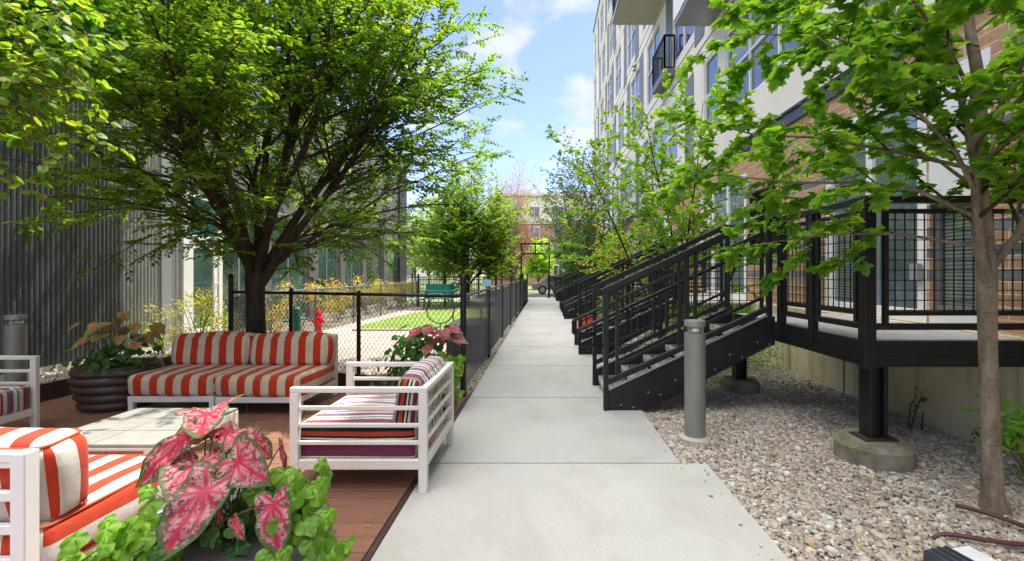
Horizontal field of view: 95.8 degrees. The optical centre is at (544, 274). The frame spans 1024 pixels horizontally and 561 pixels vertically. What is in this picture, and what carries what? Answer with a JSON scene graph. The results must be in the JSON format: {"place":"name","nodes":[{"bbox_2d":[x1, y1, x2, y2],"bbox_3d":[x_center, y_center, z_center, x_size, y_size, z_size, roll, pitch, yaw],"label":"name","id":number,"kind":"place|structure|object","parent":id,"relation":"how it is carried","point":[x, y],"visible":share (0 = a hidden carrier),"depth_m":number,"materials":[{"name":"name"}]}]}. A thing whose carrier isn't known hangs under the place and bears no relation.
{"place":"outdoors","nodes":[
{"label":"outdoors","id":0,"kind":"place"},
{"bbox_2d":[282,307,309,330],"bbox_3d":[-5.300,1.075,9.874,0.570,0.750,0.199,0,0,0],"label":"dog fountain","id":1,"kind":"object","parent":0,"point":[299,319],"visible":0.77,"depth_m":9.84,"materials":[{"name":"green metal"}]},
{"bbox_2d":[132,275,552,356],"bbox_3d":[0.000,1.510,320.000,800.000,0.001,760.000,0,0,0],"label":"ground","id":2,"kind":"structure","parent":0,"point":[530,289],"depth_m":56.98,"materials":[{"name":"soil"}]},
{"bbox_2d":[0,0,406,381],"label":"glazed building","id":3,"kind":"structure","parent":2,"relation":"on","point":[45,295],"depth_m":7.77,"materials":[{"name":"grey glass"}]},
{"bbox_2d":[189,242,218,332],"bbox_3d":[-7.260,0.385,9.855,0.128,2.098,0.830,0,0,0],"label":"door","id":4,"kind":"structure","parent":3,"relation":"in","point":[203,277],"depth_m":9.85,"materials":[{"name":"white glass"}]},
{"bbox_2d":[223,209,253,330],"bbox_3d":[-7.360,-0.100,11.075,0.080,2.860,1.250,0,0,0],"label":"window","id":5,"kind":"structure","parent":3,"relation":"in","point":[238,271],"depth_m":10.94,"materials":[{"name":"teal glass"}]},
{"bbox_2d":[271,220,305,322],"bbox_3d":[-7.360,-0.100,13.200,0.080,2.860,2.000,0,0,0],"label":"window","id":6,"kind":"structure","parent":3,"relation":"in","point":[300,280],"depth_m":13.18,"materials":[{"name":"teal glass"}]},
{"bbox_2d":[319,232,337,314],"bbox_3d":[-7.360,-0.100,15.550,0.080,2.860,1.600,0,0,0],"label":"window","id":7,"kind":"structure","parent":3,"relation":"in","point":[328,266],"depth_m":15.63,"materials":[{"name":"teal glass"}]},
{"bbox_2d":[346,233,359,309],"bbox_3d":[-7.360,-0.100,17.550,0.080,2.860,1.600,0,0,0],"label":"window","id":8,"kind":"structure","parent":3,"relation":"in","point":[355,269],"depth_m":17.66,"materials":[{"name":"teal glass"}]},
{"bbox_2d":[367,238,380,305],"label":"window","id":9,"kind":"structure","parent":3,"relation":"in","point":[376,266],"depth_m":19.83,"materials":[{"name":"teal glass"}]},
{"bbox_2d":[387,246,396,302],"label":"window","id":10,"kind":"structure","parent":3,"relation":"in","point":[391,257],"depth_m":22.17,"materials":[{"name":"teal glass"}]},
{"bbox_2d":[48,302,427,381],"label":"wall gravel","id":11,"kind":"structure","parent":2,"relation":"on","point":[350,322],"depth_m":15.27,"materials":[{"name":"grey gravel"}]},
{"bbox_2d":[28,348,171,386],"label":"river pebbles","id":12,"kind":"object","parent":11,"relation":"on","point":[45,377],"visible":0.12,"depth_m":6.65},
{"bbox_2d":[138,298,176,354],"bbox_3d":[-6.910,0.956,8.201,0.554,1.059,0.672,0,0,0],"label":"shrub","id":13,"kind":"object","parent":11,"relation":"on","point":[162,346],"visible":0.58,"depth_m":8.23,"materials":[{"name":"yellow plant"}]},
{"bbox_2d":[155,286,241,355],"bbox_3d":[-6.201,0.854,8.427,1.223,1.266,1.302,0,0,34],"label":"shrub","id":14,"kind":"object","parent":11,"relation":"on","point":[201,314],"visible":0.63,"depth_m":8.34,"materials":[{"name":"yellow plant"}]},
{"bbox_2d":[265,295,293,332],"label":"golden shrub","id":15,"kind":"object","parent":11,"relation":"on","point":[276,326],"visible":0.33,"depth_m":10.91,"materials":[{"name":"yellow plant"}]},
{"bbox_2d":[277,275,319,328],"bbox_3d":[-6.484,0.752,11.961,0.967,1.474,1.335,0,0,28],"label":"golden shrub","id":16,"kind":"object","parent":11,"relation":"on","point":[312,296],"visible":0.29,"depth_m":11.87,"materials":[{"name":"yellow plant"}]},
{"bbox_2d":[304,279,341,318],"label":"golden shrub","id":17,"kind":"object","parent":11,"relation":"on","point":[312,285],"visible":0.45,"depth_m":13.24,"materials":[{"name":"yellow plant"}]},
{"bbox_2d":[322,277,352,320],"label":"golden shrub","id":18,"kind":"object","parent":11,"relation":"on","point":[333,284],"visible":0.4,"depth_m":14.38,"materials":[{"name":"yellow plant"}]},
{"bbox_2d":[363,391,472,560],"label":"deck border","id":19,"kind":"object","parent":2,"relation":"on","point":[380,538],"visible":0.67,"depth_m":2.80,"materials":[{"name":"brown wood"}]},
{"bbox_2d":[407,199,432,285],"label":"distant tree","id":20,"kind":"object","parent":2,"relation":"on","point":[408,251],"visible":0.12,"depth_m":49.57,"materials":[{"name":"green plant"}]},
{"bbox_2d":[407,195,455,283],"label":"distant tree","id":21,"kind":"object","parent":2,"relation":"on","point":[420,243],"visible":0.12,"depth_m":41.63,"materials":[{"name":"green plant"}]},
{"bbox_2d":[407,238,459,283],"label":"white building","id":22,"kind":"structure","parent":2,"relation":"on","point":[409,271],"depth_m":66.00,"materials":[{"name":"beige paint"}]},
{"bbox_2d":[407,189,477,283],"bbox_3d":[-7.341,-2.390,32.935,5.180,7.791,5.227,0,0,29],"label":"distant tree","id":23,"kind":"object","parent":2,"relation":"on","point":[425,250],"visible":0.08,"depth_m":32.45,"materials":[{"name":"green plant"}]},
{"bbox_2d":[517,238,554,282],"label":"distant tree","id":24,"kind":"object","parent":2,"relation":"on","point":[540,268],"visible":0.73,"depth_m":45.65,"materials":[{"name":"green plant"}]},
{"bbox_2d":[486,193,593,284],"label":"brick building","id":25,"kind":"structure","parent":2,"relation":"on","point":[539,225],"depth_m":63.96,"materials":[{"name":"brick"}]},
{"bbox_2d":[593,0,1023,464],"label":"apartment building","id":26,"kind":"structure","parent":2,"relation":"on","point":[640,46],"depth_m":6.91,"materials":[{"name":"concrete"}]},
{"bbox_2d":[600,96,603,136],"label":"window","id":27,"kind":"structure","parent":26,"relation":"in","point":[602,103],"depth_m":31.73,"materials":[{"name":"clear glass"}]},
{"bbox_2d":[600,0,603,44],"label":"window","id":28,"kind":"structure","parent":26,"relation":"in","point":[602,10],"depth_m":31.23,"materials":[{"name":"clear glass"}]},
{"bbox_2d":[607,72,611,117],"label":"window","id":29,"kind":"structure","parent":26,"relation":"in","point":[609,84],"depth_m":27.63,"materials":[{"name":"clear glass"}]},
{"bbox_2d":[610,13,613,58],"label":"window","id":30,"kind":"structure","parent":26,"relation":"in","point":[611,25],"depth_m":27.19,"materials":[{"name":"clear glass"}]},
{"bbox_2d":[616,45,620,97],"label":"window","id":31,"kind":"structure","parent":26,"relation":"in","point":[618,59],"depth_m":24.36,"materials":[{"name":"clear glass"}]},
{"bbox_2d":[618,101,623,151],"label":"window","id":32,"kind":"structure","parent":26,"relation":"in","point":[621,129],"depth_m":23.42,"materials":[{"name":"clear glass"}]},
{"bbox_2d":[621,159,631,206],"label":"window","id":33,"kind":"structure","parent":26,"relation":"in","point":[628,166],"depth_m":21.95,"materials":[{"name":"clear glass"}]},
{"bbox_2d":[628,25,634,68],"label":"window","id":34,"kind":"structure","parent":26,"relation":"in","point":[631,28],"depth_m":20.73,"materials":[{"name":"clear glass"}]},
{"bbox_2d":[631,68,638,124],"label":"window","id":35,"kind":"structure","parent":26,"relation":"in","point":[635,83],"depth_m":20.08,"materials":[{"name":"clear glass"}]},
{"bbox_2d":[647,24,658,107],"bbox_3d":[3.940,-7.420,16.550,0.080,2.300,1.900,0,0,0],"label":"window","id":36,"kind":"structure","parent":26,"relation":"in","point":[654,42],"depth_m":17.04,"materials":[{"name":"clear glass"}]},
{"bbox_2d":[652,101,676,178],"bbox_3d":[3.940,-4.260,15.150,0.080,1.780,3.300,0,0,0],"label":"window","id":37,"kind":"structure","parent":26,"relation":"in","point":[665,138],"depth_m":14.95,"materials":[{"name":"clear glass"}]},
{"bbox_2d":[674,26,693,62],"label":"window","id":38,"kind":"structure","parent":26,"relation":"in","point":[683,34],"depth_m":13.30,"materials":[{"name":"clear glass"}]},
{"bbox_2d":[705,52,717,133],"bbox_3d":[3.940,-4.260,10.800,0.080,1.780,0.900,0,0,0],"label":"window","id":39,"kind":"structure","parent":26,"relation":"in","point":[711,64],"depth_m":10.99,"materials":[{"name":"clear glass"}]},
{"bbox_2d":[711,172,745,299],"bbox_3d":[3.855,-0.730,9.675,0.110,2.440,1.850,0,0,0],"label":"glazed door","id":40,"kind":"structure","parent":26,"relation":"in","point":[735,201],"depth_m":9.53,"materials":[{"name":"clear glass"}]},
{"bbox_2d":[726,0,815,115],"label":"window","id":41,"kind":"structure","parent":26,"relation":"in","point":[753,81],"depth_m":8.64,"materials":[{"name":"blue glass"}]},
{"bbox_2d":[825,90,926,322],"bbox_3d":[3.870,-0.730,5.460,0.080,2.440,1.680,0,0,0],"label":"glazed door","id":42,"kind":"structure","parent":26,"relation":"in","point":[863,160],"depth_m":5.12,"materials":[{"name":"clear glass"}]},
{"bbox_2d":[935,204,976,309],"bbox_3d":[3.910,-0.175,4.265,0.080,1.050,0.630,0,0,0],"label":"window","id":43,"kind":"structure","parent":26,"relation":"in","point":[938,223],"depth_m":4.40,"materials":[{"name":"grey glass"}]},
{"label":"deck base","id":44,"kind":"structure","parent":2,"relation":"on","visible":0},
{"bbox_2d":[0,387,471,560],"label":"deck","id":45,"kind":"structure","parent":44,"relation":"on","point":[363,498],"depth_m":3.42,"materials":[{"name":"brown wood"}]},
{"bbox_2d":[4,314,27,381],"bbox_3d":[-6.120,0.999,5.350,0.270,1.063,0.270,0,0,0],"label":"bollard light","id":46,"kind":"object","parent":45,"relation":"on","point":[16,335],"visible":0.62,"depth_m":5.29,"materials":[{"name":"metal"}]},
{"bbox_2d":[0,355,39,427],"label":"patio armchair","id":47,"kind":"object","parent":45,"relation":"on","point":[14,400],"visible":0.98,"depth_m":4.23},
{"bbox_2d":[0,0,134,205],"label":"redbud tree","id":48,"kind":"object","parent":45,"relation":"on","point":[17,77],"visible":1,"depth_m":2.79,"materials":[{"name":"green plant"}]},
{"bbox_2d":[0,427,165,560],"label":"armless sofa","id":49,"kind":"object","parent":45,"relation":"on","point":[41,486],"visible":0.66,"depth_m":1.98,"materials":[{"name":"fabric"}]},
{"bbox_2d":[29,356,172,404],"bbox_3d":[-5.720,1.375,6.250,0.020,0.250,3.900,0,0,0],"label":"steel edging","id":50,"kind":"object","parent":45,"relation":"on","point":[54,390],"depth_m":5.41,"materials":[{"name":"black metal"}]},
{"bbox_2d":[67,357,164,413],"bbox_3d":[-4.720,1.218,5.121,0.791,0.464,0.790,0,0,0],"label":"planter","id":51,"kind":"object","parent":45,"relation":"on","point":[103,391],"visible":0.64,"depth_m":4.80,"materials":[{"name":"brown plastic"}]},
{"bbox_2d":[49,337,161,381],"bbox_3d":[-4.604,1.143,5.012,1.124,0.877,0.752,0,0,0],"label":"potato vine","id":52,"kind":"object","parent":51,"relation":"in","point":[105,356],"visible":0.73,"depth_m":4.94,"materials":[{"name":"green plant"}]},
{"bbox_2d":[68,310,165,365],"bbox_3d":[-4.694,0.729,5.138,0.797,0.649,0.774,0,0,0],"label":"caladium plant","id":53,"kind":"object","parent":51,"relation":"in","point":[157,329],"visible":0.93,"depth_m":5.06,"materials":[{"name":"brown plant"}]},
{"bbox_2d":[79,408,237,458],"bbox_3d":[-2.760,1.242,3.186,0.780,0.416,0.788,0,0,0],"label":"coffee table","id":54,"kind":"object","parent":45,"relation":"on","point":[140,431],"visible":0.44,"depth_m":3.08,"materials":[{"name":"grey concrete"}]},
{"bbox_2d":[127,331,262,410],"bbox_3d":[-3.862,1.057,5.177,0.949,0.786,0.885,0,0,-1],"label":"armless sofa","id":55,"kind":"object","parent":45,"relation":"on","point":[201,361],"visible":0.79,"depth_m":5.07,"materials":[{"name":"fabric"}]},
{"bbox_2d":[92,487,332,560],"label":"planter","id":56,"kind":"object","parent":45,"relation":"on","point":[194,551],"visible":0.06,"depth_m":1.70,"materials":[{"name":"grey plastic"}]},
{"bbox_2d":[55,484,200,560],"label":"potato vine","id":57,"kind":"object","parent":56,"relation":"in","point":[132,538],"visible":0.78,"depth_m":1.56,"materials":[{"name":"green plant"}]},
{"bbox_2d":[107,465,275,560],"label":"potato vine","id":58,"kind":"object","parent":56,"relation":"in","point":[240,547],"visible":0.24,"depth_m":1.65,"materials":[{"name":"green plant"}]},
{"bbox_2d":[135,394,302,560],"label":"caladium plant","id":59,"kind":"object","parent":56,"relation":"in","point":[191,492],"visible":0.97,"depth_m":1.71,"materials":[{"name":"pink plant"}]},
{"bbox_2d":[242,457,355,560],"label":"potato vine","id":60,"kind":"object","parent":56,"relation":"in","point":[310,538],"visible":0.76,"depth_m":1.69,"materials":[{"name":"green plant"}]},
{"bbox_2d":[215,331,337,414],"bbox_3d":[-2.937,1.057,5.147,0.949,0.786,0.885,0,0,0],"label":"armless sofa","id":61,"kind":"object","parent":45,"relation":"on","point":[282,362],"visible":0.92,"depth_m":5.20,"materials":[{"name":"fabric"}]},
{"bbox_2d":[290,356,453,492],"bbox_3d":[-1.232,1.055,3.510,0.910,0.789,0.910,0,0,0],"label":"patio armchair","id":62,"kind":"object","parent":45,"relation":"on","point":[381,427],"visible":1,"depth_m":3.09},
{"bbox_2d":[398,367,445,410],"bbox_3d":[-1.270,1.233,5.020,0.618,0.434,0.618,0,0,0],"label":"planter","id":63,"kind":"object","parent":45,"relation":"on","point":[442,397],"visible":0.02,"depth_m":4.87,"materials":[{"name":"brown plastic"}]},
{"bbox_2d":[369,324,442,385],"bbox_3d":[-1.507,0.891,4.986,0.686,0.688,0.530,0,0,31],"label":"potato vine","id":64,"kind":"object","parent":63,"relation":"in","point":[415,354],"visible":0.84,"depth_m":4.90,"materials":[{"name":"green plant"}]},
{"bbox_2d":[406,324,467,355],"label":"caladium plant","id":65,"kind":"object","parent":63,"relation":"in","point":[444,336],"visible":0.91,"depth_m":4.95,"materials":[{"name":"pink plant"}]},
{"bbox_2d":[425,345,465,408],"bbox_3d":[-1.054,1.094,4.854,0.497,0.714,0.432,0,0,-30],"label":"potato vine","id":66,"kind":"object","parent":63,"relation":"in","point":[458,370],"visible":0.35,"depth_m":4.90,"materials":[{"name":"green plant"}]},
{"bbox_2d":[85,389,1023,547],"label":"fallen leaves","id":67,"kind":"object","parent":45,"relation":"on","point":[368,525],"visible":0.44,"depth_m":3.72,"materials":[{"name":"brown plant"}]},
{"bbox_2d":[231,0,598,274],"label":"sky","id":68,"kind":"structure","parent":0,"point":[551,41],"materials":[{"name":"blue"}]},
{"bbox_2d":[323,307,521,386],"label":"dog park gravel","id":69,"kind":"structure","parent":0,"point":[384,345],"depth_m":9.59,"materials":[{"name":"beige gravel"}]},
{"bbox_2d":[312,307,324,331],"bbox_3d":[-5.380,1.114,10.992,0.265,0.672,0.250,0,0,0],"label":"fire hydrant","id":70,"kind":"object","parent":69,"relation":"on","point":[317,320],"visible":0.58,"depth_m":10.95,"materials":[{"name":"red metal"}]},
{"bbox_2d":[234,281,416,332],"bbox_3d":[-5.603,0.752,13.666,0.955,1.495,13.900,0,0,-5],"label":"chain link fence","id":71,"kind":"object","parent":69,"relation":"on","point":[380,285],"visible":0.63,"depth_m":12.68,"materials":[{"name":"metal"}]},
{"bbox_2d":[228,273,459,390],"bbox_3d":[-2.805,0.743,6.149,3.884,1.515,0.078,0,0,19],"label":"chain link fence","id":72,"kind":"object","parent":69,"relation":"on","point":[290,292],"visible":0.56,"depth_m":6.07,"materials":[{"name":"black metal"}]},
{"bbox_2d":[361,310,494,328],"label":"dog park turf","id":73,"kind":"structure","parent":69,"relation":"on","point":[413,324],"depth_m":14.37,"materials":[{"name":"green plant"}]},
{"bbox_2d":[416,290,455,308],"bbox_3d":[-4.500,1.077,19.600,1.500,0.773,1.560,0,0,0],"label":"picnic table","id":74,"kind":"object","parent":69,"relation":"on","point":[436,298],"visible":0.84,"depth_m":19.25,"materials":[{"name":"teal plastic"}]},
{"bbox_2d":[426,282,459,293],"bbox_3d":[-4.460,0.895,20.305,1.480,1.110,0.170,0,0,0],"label":"park bench","id":75,"kind":"object","parent":69,"relation":"on","point":[438,286],"visible":0.79,"depth_m":20.28,"materials":[{"name":"teal plastic"}]},
{"bbox_2d":[444,318,486,361],"bbox_3d":[-1.350,1.145,8.250,0.600,0.610,1.360,0,0,0],"label":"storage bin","id":76,"kind":"object","parent":69,"relation":"on","point":[457,345],"visible":0.27,"depth_m":7.60,"materials":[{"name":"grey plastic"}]},
{"bbox_2d":[407,300,491,306],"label":"lawn","id":77,"kind":"structure","parent":0,"point":[436,305],"depth_m":22.46,"materials":[{"name":"green plant"}]},
{"bbox_2d":[417,274,522,305],"bbox_3d":[-3.350,0.725,20.900,4.780,1.450,0.080,0,0,0],"label":"picket fence","id":78,"kind":"object","parent":77,"relation":"on","point":[445,279],"visible":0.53,"depth_m":20.88,"materials":[{"name":"black metal"}]},
{"bbox_2d":[409,153,533,303],"bbox_3d":[-3.402,-2.156,22.293,5.965,7.322,5.791,0,0,0],"label":"hornbeam tree","id":79,"kind":"object","parent":77,"relation":"on","point":[481,238],"visible":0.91,"depth_m":21.36,"materials":[{"name":"green plant"}]},
{"bbox_2d":[413,292,553,294],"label":"road","id":80,"kind":"structure","parent":0,"point":[537,293],"depth_m":35.78,"materials":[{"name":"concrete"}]},
{"bbox_2d":[531,275,576,293],"bbox_3d":[1.176,0.749,34.040,4.236,1.395,1.732,0,0,0],"label":"parked car","id":81,"kind":"object","parent":80,"relation":"on","point":[541,287],"visible":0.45,"depth_m":33.20,"materials":[{"name":"grey paint"}]},
{"bbox_2d":[407,297,571,299],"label":"pavement","id":82,"kind":"structure","parent":0,"point":[493,298],"depth_m":29.42,"materials":[{"name":"concrete"}]},
{"bbox_2d":[407,273,573,297],"bbox_3d":[-5.300,0.700,27.995,17.490,1.500,0.090,0,0,0],"label":"picket fence","id":83,"kind":"object","parent":82,"relation":"on","point":[411,277],"visible":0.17,"depth_m":27.98,"materials":[{"name":"black metal"}]},
{"bbox_2d":[491,155,560,281],"bbox_3d":[-2.021,-3.132,29.888,4.817,9.286,6.179,0,0,-41],"label":"bare tree","id":84,"kind":"object","parent":82,"relation":"on","point":[517,246],"visible":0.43,"depth_m":29.59,"materials":[{"name":"brown plant"}]},
{"bbox_2d":[521,243,549,296],"bbox_3d":[-0.575,-0.260,29.000,1.850,3.420,0.120,0,0,0],"label":"gate frame","id":85,"kind":"object","parent":82,"relation":"on","point":[535,244],"visible":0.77,"depth_m":28.95,"materials":[{"name":"black metal"}]},
{"bbox_2d":[468,300,528,390],"bbox_3d":[-3.305,1.480,16.200,4.830,0.001,21.600,0,0,0],"label":"gravel strip","id":86,"kind":"object","parent":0,"point":[518,314],"visible":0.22,"depth_m":15.12,"materials":[{"name":"grey gravel"}]},
{"bbox_2d":[0,0,528,333],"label":"hornbeam tree","id":87,"kind":"object","parent":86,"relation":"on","point":[177,42],"visible":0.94,"depth_m":5.76,"materials":[{"name":"green plant"}]},
{"bbox_2d":[338,373,397,385],"bbox_3d":[-3.100,1.395,6.185,2.837,0.210,0.020,0,0,18],"label":"steel edging","id":88,"kind":"object","parent":86,"relation":"on","point":[341,379],"depth_m":5.93,"materials":[{"name":"black metal"}]},
{"bbox_2d":[466,322,514,392],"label":"river pebbles","id":89,"kind":"object","parent":86,"relation":"on","point":[481,370],"visible":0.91,"depth_m":7.67,"materials":[{"name":"grey gravel"}]},
{"bbox_2d":[460,274,527,396],"bbox_3d":[-0.974,0.743,15.822,0.093,1.515,20.687,0,0,0],"label":"chain link fence","id":90,"kind":"object","parent":86,"relation":"on","point":[506,309],"visible":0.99,"depth_m":7.70,"materials":[{"name":"metal"}]},
{"bbox_2d":[370,298,789,560],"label":"path","id":91,"kind":"structure","parent":0,"point":[545,456],"depth_m":3.17,"materials":[{"name":"concrete"}]},
{"bbox_2d":[553,262,604,310],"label":"entry staircase","id":92,"kind":"structure","parent":91,"relation":"on","point":[559,287],"depth_m":18.42,"materials":[{"name":"metal"}]},
{"bbox_2d":[555,254,620,318],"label":"entry staircase","id":93,"kind":"structure","parent":91,"relation":"on","point":[562,289],"depth_m":14.98,"materials":[{"name":"metal"}]},
{"bbox_2d":[561,238,681,354],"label":"entry staircase","id":94,"kind":"structure","parent":91,"relation":"on","point":[586,339],"depth_m":8.36,"materials":[{"name":"metal"}]},
{"bbox_2d":[572,213,780,410],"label":"entry staircase","id":95,"kind":"structure","parent":91,"relation":"on","point":[648,376],"depth_m":4.92,"materials":[{"name":"metal"}]},
{"bbox_2d":[597,305,1023,560],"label":"gravel bed","id":96,"kind":"object","parent":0,"point":[826,553],"depth_m":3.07,"materials":[{"name":"grey gravel"}]},
{"bbox_2d":[525,149,627,278],"bbox_3d":[1.941,-2.122,22.602,5.478,7.272,4.427,0,0,-16],"label":"slender tree","id":97,"kind":"object","parent":96,"relation":"on","point":[556,223],"visible":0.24,"depth_m":22.62,"materials":[{"name":"green plant"}]},
{"bbox_2d":[552,229,620,290],"bbox_3d":[1.783,-0.239,19.698,2.928,3.506,2.434,0,0,-12],"label":"tree","id":98,"kind":"object","parent":96,"relation":"on","point":[564,264],"visible":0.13,"depth_m":19.52,"materials":[{"name":"green plant"}]},
{"bbox_2d":[532,126,656,291],"bbox_3d":[1.881,-1.938,17.305,4.703,6.904,4.043,0,0,0],"label":"slender tree","id":99,"kind":"object","parent":96,"relation":"on","point":[584,226],"visible":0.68,"depth_m":17.11,"materials":[{"name":"green plant"}]},
{"bbox_2d":[573,220,668,312],"bbox_3d":[2.205,0.015,12.499,2.368,2.997,2.267,0,0,-38],"label":"tree","id":100,"kind":"object","parent":96,"relation":"on","point":[609,258],"visible":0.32,"depth_m":12.46,"materials":[{"name":"green plant"}]},
{"bbox_2d":[543,53,837,335],"bbox_3d":[1.979,-0.716,6.820,3.999,4.458,2.875,0,0,0],"label":"maple tree","id":101,"kind":"object","parent":96,"relation":"on","point":[662,232],"visible":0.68,"depth_m":6.62,"materials":[{"name":"green plant"}]},
{"bbox_2d":[679,319,710,444],"bbox_3d":[1.345,0.954,4.130,0.270,1.093,0.270,0,0,0],"label":"bollard light","id":102,"kind":"object","parent":96,"relation":"on","point":[694,384],"visible":0.95,"depth_m":4.05,"materials":[{"name":"metal"}]},
{"bbox_2d":[645,247,748,337],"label":"entry deck","id":103,"kind":"structure","parent":96,"relation":"on","point":[647,333],"depth_m":9.72,"materials":[{"name":"concrete"}]},
{"bbox_2d":[657,303,786,370],"bbox_3d":[2.723,0.966,7.190,1.806,1.044,1.004,0,0,0],"label":"hedge","id":104,"kind":"object","parent":96,"relation":"on","point":[751,360],"visible":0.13,"depth_m":7.03,"materials":[{"name":"green plant"}]},
{"bbox_2d":[609,331,858,405],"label":"river pebbles","id":105,"kind":"object","parent":96,"relation":"on","point":[799,389],"visible":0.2,"depth_m":5.76,"materials":[{"name":"grey gravel"}]},
{"bbox_2d":[640,0,1023,517],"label":"maple tree","id":106,"kind":"object","parent":96,"relation":"on","point":[897,84],"visible":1,"depth_m":2.85,"materials":[{"name":"green plant"}]},
{"bbox_2d":[719,195,1023,474],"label":"entry deck","id":107,"kind":"structure","parent":96,"relation":"on","point":[868,343],"depth_m":3.58,"materials":[{"name":"black metal"}]},
{"bbox_2d":[908,386,927,429],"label":"weed","id":108,"kind":"object","parent":96,"relation":"on","point":[923,399],"visible":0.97,"depth_m":4.36,"materials":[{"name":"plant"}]},
{"bbox_2d":[923,545,996,560],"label":"ground floodlight","id":109,"kind":"object","parent":96,"relation":"on","point":[963,553],"visible":1,"depth_m":2.25,"materials":[{"name":"metal"}]},
{"bbox_2d":[931,503,1023,546],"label":"garden hose","id":110,"kind":"object","parent":96,"relation":"on","point":[983,539],"visible":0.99,"depth_m":2.55,"materials":[{"name":"brown rubber"}]},
{"bbox_2d":[958,393,1023,475],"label":"shrub","id":111,"kind":"object","parent":96,"relation":"on","point":[1013,429],"visible":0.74,"depth_m":3.17,"materials":[{"name":"green plant"}]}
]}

